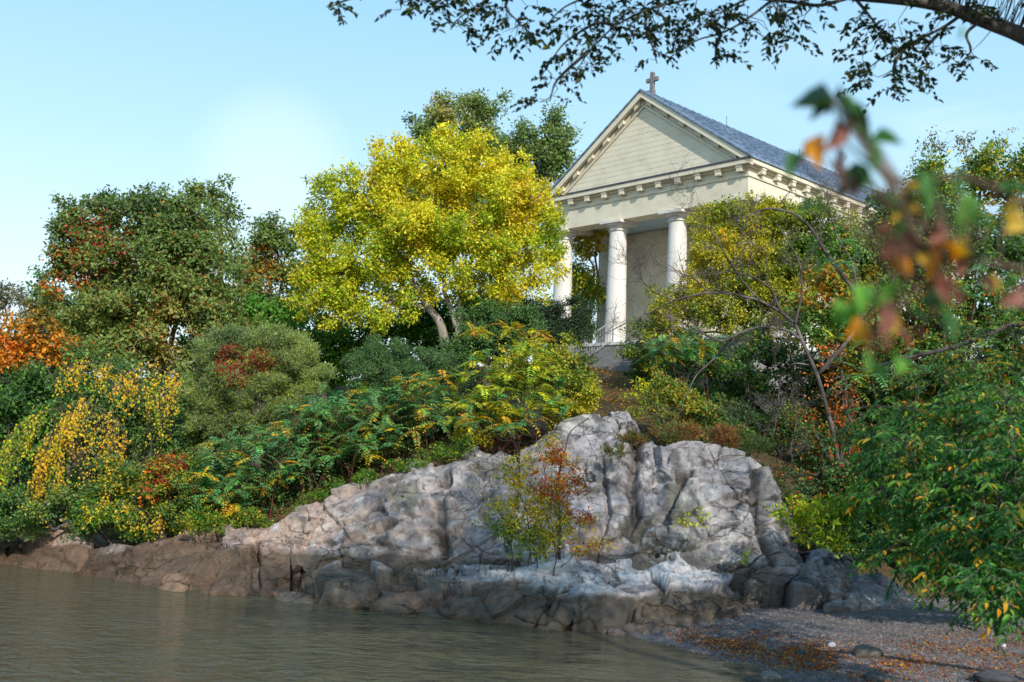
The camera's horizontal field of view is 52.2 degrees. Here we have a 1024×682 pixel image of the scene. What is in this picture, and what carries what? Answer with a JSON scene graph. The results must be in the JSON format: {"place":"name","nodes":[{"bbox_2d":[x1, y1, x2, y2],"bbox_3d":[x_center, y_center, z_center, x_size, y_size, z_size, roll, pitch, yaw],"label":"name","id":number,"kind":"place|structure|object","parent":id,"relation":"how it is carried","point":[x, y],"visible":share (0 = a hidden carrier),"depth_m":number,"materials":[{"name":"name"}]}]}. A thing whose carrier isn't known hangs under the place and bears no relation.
{"place":"outdoors","nodes":[
{"label":"outdoors","id":0,"kind":"place"},
{"bbox_2d":[0,564,796,681],"bbox_3d":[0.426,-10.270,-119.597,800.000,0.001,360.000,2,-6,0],"label":"river water","id":1,"kind":"structure","parent":0,"point":[59,626],"depth_m":16.20,"materials":[{"name":"brown liquid"}]},
{"bbox_2d":[258,446,568,582],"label":"rock bluff","id":2,"kind":"structure","parent":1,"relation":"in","point":[398,522],"depth_m":22.63,"materials":[{"name":"grey stone"}]},
{"bbox_2d":[252,544,757,631],"bbox_3d":[1.225,6.320,23.866,15.178,3.972,11.262,2,-6,0],"label":"rock ledge","id":3,"kind":"object","parent":1,"relation":"in","point":[574,595],"visible":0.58,"depth_m":19.81,"materials":[{"name":"grey stone"}]},
{"bbox_2d":[0,366,1021,598],"bbox_3d":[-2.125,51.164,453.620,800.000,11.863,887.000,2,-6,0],"label":"hillside","id":4,"kind":"structure","parent":0,"point":[883,570],"depth_m":26.82,"materials":[{"name":"soil"}]},
{"bbox_2d":[0,536,28,565],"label":"boulder","id":5,"kind":"object","parent":4,"relation":"on","point":[10,552],"visible":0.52,"depth_m":25.18,"materials":[{"name":"brown stone"}]},
{"bbox_2d":[0,277,33,373],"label":"tree","id":6,"kind":"object","parent":4,"relation":"on","point":[15,294],"visible":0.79,"depth_m":60.27,"materials":[{"name":"green plant"}]},
{"bbox_2d":[0,403,60,542],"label":"hanging vine","id":7,"kind":"object","parent":4,"relation":"on","point":[10,441],"visible":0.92,"depth_m":25.09,"materials":[{"name":"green plant"}]},
{"bbox_2d":[0,298,83,429],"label":"orange tree","id":8,"kind":"object","parent":4,"relation":"on","point":[11,354],"visible":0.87,"depth_m":28.83,"materials":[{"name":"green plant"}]},
{"bbox_2d":[1,257,92,419],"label":"tree","id":9,"kind":"object","parent":4,"relation":"on","point":[40,275],"visible":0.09,"depth_m":36.81,"materials":[{"name":"green plant"}]},
{"bbox_2d":[25,397,91,525],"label":"hanging vine","id":10,"kind":"object","parent":4,"relation":"on","point":[67,424],"visible":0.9,"depth_m":25.02,"materials":[{"name":"yellow plant"}]},
{"bbox_2d":[11,528,108,572],"bbox_3d":[-10.959,6.267,26.083,3.942,3.357,5.796,2,-6,0],"label":"boulder","id":11,"kind":"object","parent":4,"relation":"on","point":[51,551],"visible":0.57,"depth_m":24.56,"materials":[{"name":"brown stone"}]},
{"bbox_2d":[72,395,130,504],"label":"hanging vine","id":12,"kind":"object","parent":4,"relation":"on","point":[110,443],"visible":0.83,"depth_m":25.16,"materials":[{"name":"yellow plant"}]},
{"bbox_2d":[74,544,141,583],"bbox_3d":[-9.457,6.282,24.896,2.450,3.143,6.116,3,-6,-8],"label":"boulder","id":13,"kind":"object","parent":4,"relation":"on","point":[111,561],"visible":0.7,"depth_m":23.34,"materials":[{"name":"brown stone"}]},
{"bbox_2d":[0,332,227,529],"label":"dark shrub","id":14,"kind":"object","parent":4,"relation":"on","point":[16,403],"visible":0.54,"depth_m":27.84,"materials":[{"name":"green plant"}]},
{"bbox_2d":[51,354,184,535],"bbox_3d":[-9.780,2.671,25.944,3.721,4.678,1.832,1,-6,8],"label":"hanging vine","id":15,"kind":"object","parent":4,"relation":"on","point":[171,385],"visible":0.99,"depth_m":25.99,"materials":[{"name":"yellow plant"}]},
{"bbox_2d":[0,450,242,543],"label":"green shrub","id":16,"kind":"object","parent":4,"relation":"on","point":[22,514],"visible":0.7,"depth_m":24.63,"materials":[{"name":"green plant"}]},
{"bbox_2d":[77,496,169,543],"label":"shrub","id":17,"kind":"object","parent":4,"relation":"on","point":[159,521],"visible":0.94,"depth_m":24.34,"materials":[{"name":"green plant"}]},
{"bbox_2d":[137,384,177,522],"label":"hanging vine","id":18,"kind":"object","parent":4,"relation":"on","point":[158,418],"visible":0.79,"depth_m":26.04,"materials":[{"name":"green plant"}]},
{"bbox_2d":[32,181,290,457],"bbox_3d":[-11.239,-0.754,33.419,8.766,9.105,4.418,2,-6,0],"label":"oak tree","id":19,"kind":"object","parent":4,"relation":"on","point":[168,243],"visible":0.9,"depth_m":33.09,"materials":[{"name":"green plant"}]},
{"bbox_2d":[124,448,200,539],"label":"red berry shrub","id":20,"kind":"object","parent":4,"relation":"on","point":[162,467],"visible":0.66,"depth_m":24.67,"materials":[{"name":"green plant"}]},
{"bbox_2d":[113,524,292,596],"bbox_3d":[-7.133,5.833,24.019,5.335,3.638,6.487,2,-6,0],"label":"rock shelf","id":21,"kind":"object","parent":4,"relation":"on","point":[228,561],"visible":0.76,"depth_m":22.56,"materials":[{"name":"brown stone"}]},
{"bbox_2d":[178,173,258,389],"bbox_3d":[-10.902,-1.723,38.171,2.985,9.286,2.165,-1,-7,31],"label":"tree","id":22,"kind":"object","parent":4,"relation":"on","point":[227,213],"visible":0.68,"depth_m":38.48,"materials":[{"name":"green plant"}]},
{"bbox_2d":[176,503,273,535],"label":"weeds","id":23,"kind":"object","parent":4,"relation":"on","point":[256,518],"visible":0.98,"depth_m":23.73,"materials":[{"name":"green plant"}]},
{"bbox_2d":[174,422,316,529],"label":"sumac bush","id":24,"kind":"object","parent":4,"relation":"on","point":[216,497],"visible":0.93,"depth_m":24.68,"materials":[{"name":"green plant"}]},
{"bbox_2d":[166,321,340,468],"bbox_3d":[-6.896,1.539,27.775,4.733,4.343,2.835,2,-6,0],"label":"cedar shrub","id":25,"kind":"object","parent":4,"relation":"on","point":[240,405],"visible":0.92,"depth_m":27.56,"materials":[{"name":"green plant"}]},
{"bbox_2d":[201,209,315,342],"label":"tree","id":26,"kind":"object","parent":4,"relation":"on","point":[271,238],"visible":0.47,"depth_m":42.01,"materials":[{"name":"green plant"}]},
{"bbox_2d":[279,465,380,513],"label":"weeds","id":27,"kind":"object","parent":4,"relation":"on","point":[365,474],"visible":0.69,"depth_m":23.85,"materials":[{"name":"green plant"}]},
{"bbox_2d":[253,381,411,521],"bbox_3d":[-4.351,2.818,25.850,3.885,3.697,2.567,2,-6,0],"label":"sumac bush","id":28,"kind":"object","parent":4,"relation":"on","point":[317,413],"visible":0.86,"depth_m":25.63,"materials":[{"name":"green plant"}]},
{"bbox_2d":[149,282,531,409],"bbox_3d":[-5.253,0.281,34.941,13.844,4.894,4.094,2,-6,0],"label":"green shrub","id":29,"kind":"object","parent":4,"relation":"on","point":[424,332],"visible":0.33,"depth_m":34.71,"materials":[{"name":"green plant"}]},
{"bbox_2d":[176,376,508,526],"bbox_3d":[-4.029,2.872,26.586,9.271,4.011,2.883,2,-6,0],"label":"dark shrub","id":30,"kind":"object","parent":4,"relation":"on","point":[279,494],"visible":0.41,"depth_m":26.16,"materials":[{"name":"green plant"}]},
{"bbox_2d":[310,366,461,482],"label":"sumac bush","id":31,"kind":"object","parent":4,"relation":"on","point":[370,441],"visible":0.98,"depth_m":25.40,"materials":[{"name":"green plant"}]},
{"bbox_2d":[337,331,468,418],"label":"lilac shrub","id":32,"kind":"object","parent":4,"relation":"on","point":[373,366],"visible":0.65,"depth_m":28.60,"materials":[{"name":"green plant"}]},
{"bbox_2d":[279,120,576,365],"bbox_3d":[-2.636,-3.138,32.919,8.889,7.889,4.961,0,-7,20],"label":"yellow tree","id":33,"kind":"object","parent":4,"relation":"on","point":[434,236],"visible":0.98,"depth_m":32.48,"materials":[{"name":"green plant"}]},
{"bbox_2d":[381,434,484,472],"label":"weeds","id":34,"kind":"object","parent":4,"relation":"on","point":[455,450],"visible":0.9,"depth_m":23.96,"materials":[{"name":"green plant"}]},
{"bbox_2d":[373,87,585,366],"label":"tree","id":35,"kind":"object","parent":4,"relation":"on","point":[551,156],"visible":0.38,"depth_m":52.73,"materials":[{"name":"green plant"}]},
{"bbox_2d":[443,453,530,571],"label":"bramble shrub","id":36,"kind":"object","parent":4,"relation":"on","point":[484,512],"visible":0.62,"depth_m":20.65,"materials":[{"name":"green plant"}]},
{"bbox_2d":[428,398,553,453],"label":"sumac bush","id":37,"kind":"object","parent":4,"relation":"on","point":[509,424],"visible":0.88,"depth_m":23.86,"materials":[{"name":"green plant"}]},
{"bbox_2d":[434,295,551,389],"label":"dark shrub","id":38,"kind":"object","parent":4,"relation":"on","point":[479,343],"visible":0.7,"depth_m":30.89,"materials":[{"name":"green plant"}]},
{"bbox_2d":[451,319,558,404],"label":"sumac bush","id":39,"kind":"object","parent":4,"relation":"on","point":[480,332],"visible":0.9,"depth_m":27.04,"materials":[{"name":"green plant"}]},
{"bbox_2d":[436,338,587,459],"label":"sumac bush","id":40,"kind":"object","parent":4,"relation":"on","point":[528,346],"visible":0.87,"depth_m":24.97,"materials":[{"name":"green plant"}]},
{"bbox_2d":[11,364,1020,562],"bbox_3d":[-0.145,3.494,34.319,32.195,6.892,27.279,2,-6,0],"label":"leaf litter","id":41,"kind":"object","parent":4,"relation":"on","point":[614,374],"visible":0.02,"depth_m":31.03,"materials":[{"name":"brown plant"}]},
{"bbox_2d":[448,376,604,450],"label":"bush","id":42,"kind":"object","parent":4,"relation":"on","point":[589,396],"visible":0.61,"depth_m":25.24,"materials":[{"name":"green plant"}]},
{"bbox_2d":[480,330,598,414],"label":"yellow shrub","id":43,"kind":"object","parent":4,"relation":"on","point":[579,370],"visible":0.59,"depth_m":26.32,"materials":[{"name":"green plant"}]},
{"bbox_2d":[455,392,623,558],"bbox_3d":[0.672,2.607,20.200,3.340,3.220,1.861,5,-7,-21],"label":"tree","id":44,"kind":"object","parent":4,"relation":"on","point":[529,415],"visible":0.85,"depth_m":20.25,"materials":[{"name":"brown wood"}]},
{"bbox_2d":[478,431,614,575],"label":"bramble shrub","id":45,"kind":"object","parent":4,"relation":"on","point":[553,456],"visible":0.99,"depth_m":20.06,"materials":[{"name":"green plant"}]},
{"bbox_2d":[502,290,602,370],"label":"dark shrub","id":46,"kind":"object","parent":4,"relation":"on","point":[578,324],"visible":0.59,"depth_m":32.91,"materials":[{"name":"green plant"}]},
{"bbox_2d":[541,229,609,342],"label":"tree","id":47,"kind":"object","parent":4,"relation":"on","point":[585,284],"visible":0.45,"depth_m":47.04,"materials":[{"name":"green plant"}]},
{"bbox_2d":[599,443,629,486],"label":"dry weeds","id":48,"kind":"object","parent":4,"relation":"on","point":[620,452],"visible":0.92,"depth_m":22.65,"materials":[{"name":"green plant"}]},
{"bbox_2d":[610,428,650,455],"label":"dry weeds","id":49,"kind":"object","parent":4,"relation":"on","point":[632,436],"visible":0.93,"depth_m":23.42,"materials":[{"name":"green plant"}]},
{"bbox_2d":[556,341,716,390],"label":"stone steps","id":50,"kind":"structure","parent":4,"relation":"on","point":[605,356],"depth_m":40.71,"materials":[{"name":"grey stone"}]},
{"bbox_2d":[570,317,618,358],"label":"handrail","id":51,"kind":"object","parent":50,"relation":"on","point":[612,321],"visible":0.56,"depth_m":42.29,"materials":[{"name":"white metal"}]},
{"bbox_2d":[620,335,676,389],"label":"holly shrub","id":52,"kind":"object","parent":4,"relation":"on","point":[638,371],"visible":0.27,"depth_m":33.87,"materials":[{"name":"green plant"}]},
{"bbox_2d":[620,376,691,444],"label":"yellow plant","id":53,"kind":"object","parent":4,"relation":"on","point":[640,386],"visible":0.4,"depth_m":25.41,"materials":[{"name":"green plant"}]},
{"bbox_2d":[518,411,803,606],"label":"rock cliff","id":54,"kind":"structure","parent":4,"relation":"on","point":[650,499],"depth_m":22.05,"materials":[{"name":"grey stone"}]},
{"bbox_2d":[643,418,697,443],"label":"dry weeds","id":55,"kind":"object","parent":4,"relation":"on","point":[680,432],"visible":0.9,"depth_m":23.44,"materials":[{"name":"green plant"}]},
{"bbox_2d":[634,326,739,412],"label":"sumac bush","id":56,"kind":"object","parent":4,"relation":"on","point":[665,351],"visible":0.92,"depth_m":28.85,"materials":[{"name":"green plant"}]},
{"bbox_2d":[674,506,710,577],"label":"plant","id":57,"kind":"object","parent":4,"relation":"on","point":[691,524],"visible":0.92,"depth_m":20.62,"materials":[{"name":"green plant"}]},
{"bbox_2d":[685,420,747,447],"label":"dry weeds","id":58,"kind":"object","parent":4,"relation":"on","point":[721,434],"visible":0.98,"depth_m":23.40,"materials":[{"name":"brown plant"}]},
{"bbox_2d":[623,369,847,467],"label":"bush","id":59,"kind":"object","parent":4,"relation":"on","point":[673,397],"visible":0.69,"depth_m":24.55,"materials":[{"name":"green plant"}]},
{"bbox_2d":[736,546,751,591],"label":"plant","id":60,"kind":"object","parent":4,"relation":"on","point":[745,557],"visible":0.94,"depth_m":19.98,"materials":[{"name":"green plant"}]},
{"bbox_2d":[611,187,886,404],"bbox_3d":[7.677,-1.117,33.207,8.981,7.829,3.478,2,-6,0],"label":"yellow tree","id":61,"kind":"object","parent":4,"relation":"on","point":[783,276],"visible":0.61,"depth_m":32.98,"materials":[{"name":"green plant"}]},
{"bbox_2d":[736,430,774,458],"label":"dry weeds","id":62,"kind":"object","parent":4,"relation":"on","point":[758,444],"visible":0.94,"depth_m":23.39,"materials":[{"name":"green plant"}]},
{"bbox_2d":[539,72,974,395],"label":"chapel","id":63,"kind":"structure","parent":4,"relation":"on","point":[620,167],"depth_m":43.51,"materials":[{"name":"beige paint"}]},
{"bbox_2d":[693,401,830,512],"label":"green shrub","id":64,"kind":"object","parent":4,"relation":"on","point":[787,468],"visible":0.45,"depth_m":23.98,"materials":[{"name":"green plant"}]},
{"bbox_2d":[586,152,941,464],"bbox_3d":[5.829,-0.699,24.292,8.224,7.572,2.665,2,-6,0],"label":"bare tree","id":65,"kind":"object","parent":4,"relation":"on","point":[799,337],"visible":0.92,"depth_m":24.39,"materials":[{"name":"plant"}]},
{"bbox_2d":[721,336,823,486],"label":"bare tree","id":66,"kind":"object","parent":4,"relation":"on","point":[781,404],"visible":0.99,"depth_m":23.54,"materials":[{"name":"plant"}]},
{"bbox_2d":[762,477,884,563],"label":"lime shrub","id":67,"kind":"object","parent":4,"relation":"on","point":[836,540],"visible":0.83,"depth_m":18.97,"materials":[{"name":"green plant"}]},
{"bbox_2d":[642,320,1018,457],"bbox_3d":[9.514,1.349,29.831,11.647,5.419,4.191,2,-6,0],"label":"dark shrub","id":68,"kind":"object","parent":4,"relation":"on","point":[752,378],"visible":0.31,"depth_m":29.59,"materials":[{"name":"green plant"}]},
{"bbox_2d":[792,338,886,520],"bbox_3d":[7.724,2.463,24.337,2.856,5.149,1.724,2,-6,0],"label":"orange leaved tree","id":69,"kind":"object","parent":4,"relation":"on","point":[836,412],"visible":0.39,"depth_m":24.41,"materials":[{"name":"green plant"}]},
{"bbox_2d":[778,130,1023,432],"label":"green tree","id":70,"kind":"object","parent":4,"relation":"on","point":[982,168],"visible":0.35,"depth_m":26.94,"materials":[{"name":"green plant"}]},
{"bbox_2d":[785,412,1020,579],"bbox_3d":[9.514,3.575,23.585,6.795,3.828,3.264,2,-6,0],"label":"dark shrub","id":71,"kind":"object","parent":4,"relation":"on","point":[822,482],"visible":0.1,"depth_m":23.28,"materials":[{"name":"green plant"}]},
{"bbox_2d":[815,234,1019,552],"bbox_3d":[9.601,1.466,24.149,5.286,7.990,2.372,2,-6,0],"label":"sumac bush","id":72,"kind":"object","parent":4,"relation":"on","point":[981,266],"visible":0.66,"depth_m":24.18,"materials":[{"name":"green plant"}]},
{"bbox_2d":[831,366,1023,631],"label":"green tree","id":73,"kind":"object","parent":4,"relation":"on","point":[878,473],"visible":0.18,"depth_m":18.11,"materials":[{"name":"green plant"}]},
{"bbox_2d":[902,125,1018,359],"bbox_3d":[12.564,-0.941,29.344,3.306,10.513,1.492,2,-6,0],"label":"twiggy tree","id":74,"kind":"object","parent":4,"relation":"on","point":[957,139],"visible":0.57,"depth_m":29.69,"materials":[{"name":"green plant"}]},
{"bbox_2d":[0,0,1023,381],"label":"sky","id":75,"kind":"structure","parent":0,"point":[121,94],"materials":[{"name":"blue"}]},
{"bbox_2d":[626,598,1023,681],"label":"pebble beach","id":76,"kind":"structure","parent":0,"point":[660,637],"depth_m":17.91,"materials":[{"name":"grey gravel"}]},
{"bbox_2d":[159,573,193,591],"bbox_3d":[-7.119,6.283,22.975,1.075,2.642,3.737,2,-6,0],"label":"boulder","id":77,"kind":"object","parent":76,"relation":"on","point":[179,582],"visible":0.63,"depth_m":21.59,"materials":[{"name":"brown stone"}]},
{"bbox_2d":[274,591,313,603],"bbox_3d":[-4.452,6.352,22.005,1.066,2.435,3.508,2,-6,0],"label":"boulder","id":78,"kind":"object","parent":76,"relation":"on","point":[297,597],"visible":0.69,"depth_m":20.73,"materials":[{"name":"grey stone"}]},
{"bbox_2d":[597,629,607,633],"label":"stone","id":79,"kind":"object","parent":76,"relation":"on","point":[603,631],"visible":0.77,"depth_m":18.31,"materials":[{"name":"grey stone"}]},
{"bbox_2d":[607,627,624,635],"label":"stone","id":80,"kind":"object","parent":76,"relation":"on","point":[614,631],"visible":0.73,"depth_m":18.17,"materials":[{"name":"grey stone"}]},
{"bbox_2d":[622,622,641,632],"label":"stone","id":81,"kind":"object","parent":76,"relation":"on","point":[629,627],"visible":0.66,"depth_m":18.50,"materials":[{"name":"grey stone"}]},
{"bbox_2d":[642,629,649,634],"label":"stone","id":82,"kind":"object","parent":76,"relation":"on","point":[645,631],"visible":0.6,"depth_m":18.25,"materials":[{"name":"grey stone"}]},
{"bbox_2d":[650,629,661,632],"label":"stone","id":83,"kind":"object","parent":76,"relation":"on","point":[655,631],"visible":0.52,"depth_m":18.30,"materials":[{"name":"grey stone"}]},
{"bbox_2d":[661,630,675,634],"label":"stone","id":84,"kind":"object","parent":76,"relation":"on","point":[665,632],"visible":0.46,"depth_m":18.17,"materials":[{"name":"grey stone"}]},
{"bbox_2d":[326,0,1023,112],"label":"overhanging tree","id":85,"kind":"object","parent":76,"relation":"on","point":[986,20],"visible":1,"depth_m":9.84,"materials":[{"name":"green plant"}]},
{"bbox_2d":[742,677,760,681],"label":"stone","id":86,"kind":"object","parent":76,"relation":"on","point":[750,679],"visible":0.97,"depth_m":14.79,"materials":[{"name":"grey stone"}]},
{"bbox_2d":[760,670,781,678],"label":"stone","id":87,"kind":"object","parent":76,"relation":"on","point":[768,674],"visible":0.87,"depth_m":14.97,"materials":[{"name":"grey stone"}]},
{"bbox_2d":[794,650,805,654],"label":"stone","id":88,"kind":"object","parent":76,"relation":"on","point":[799,652],"visible":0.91,"depth_m":16.47,"materials":[{"name":"grey stone"}]},
{"bbox_2d":[788,563,851,609],"bbox_3d":[6.385,5.943,22.189,1.860,2.628,4.028,2,-6,0],"label":"boulder","id":89,"kind":"object","parent":76,"relation":"on","point":[810,588],"visible":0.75,"depth_m":20.53,"materials":[{"name":"grey stone"}]},
{"bbox_2d":[798,548,856,591],"bbox_3d":[6.542,5.850,22.656,1.680,2.928,4.234,2,-6,0],"label":"boulder","id":90,"kind":"object","parent":76,"relation":"on","point":[828,559],"visible":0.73,"depth_m":21.41,"materials":[{"name":"grey stone"}]},
{"bbox_2d":[828,642,835,646],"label":"stone","id":91,"kind":"object","parent":76,"relation":"on","point":[831,644],"visible":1,"depth_m":16.92,"materials":[{"name":"white stone"}]},
{"bbox_2d":[655,598,1023,681],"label":"fallen leaves","id":92,"kind":"object","parent":76,"relation":"on","point":[722,647],"visible":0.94,"depth_m":16.51,"materials":[{"name":"orange plant"}]},
{"bbox_2d":[853,643,884,658],"bbox_3d":[5.556,4.844,16.264,0.471,0.263,0.399,2,-6,0],"label":"stone","id":93,"kind":"object","parent":76,"relation":"on","point":[866,650],"visible":0.84,"depth_m":16.16,"materials":[{"name":"grey stone"}]},
{"bbox_2d":[823,571,920,612],"bbox_3d":[7.329,6.249,22.214,2.682,2.852,4.523,2,-6,0],"label":"boulder","id":94,"kind":"object","parent":76,"relation":"on","point":[869,594],"visible":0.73,"depth_m":20.74,"materials":[{"name":"grey stone"}]},
{"bbox_2d":[862,671,897,681],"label":"stone","id":95,"kind":"object","parent":76,"relation":"on","point":[876,676],"visible":0.96,"depth_m":14.78,"materials":[{"name":"grey stone"}]},
{"bbox_2d":[785,25,1023,381],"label":"sapling","id":96,"kind":"object","parent":76,"relation":"on","point":[855,177],"visible":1,"depth_m":2.13,"materials":[{"name":"green plant"}]},
{"bbox_2d":[835,349,1023,656],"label":"green tree","id":97,"kind":"object","parent":76,"relation":"on","point":[976,576],"visible":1,"depth_m":12.49,"materials":[{"name":"green plant"}]},
{"bbox_2d":[861,201,1023,420],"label":"green tree","id":98,"kind":"object","parent":76,"relation":"on","point":[980,339],"visible":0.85,"depth_m":15.09,"materials":[{"name":"green plant"}]},
{"bbox_2d":[972,669,1018,681],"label":"stone","id":99,"kind":"object","parent":76,"relation":"on","point":[992,675],"visible":1,"depth_m":14.46,"materials":[{"name":"grey stone"}]}
]}

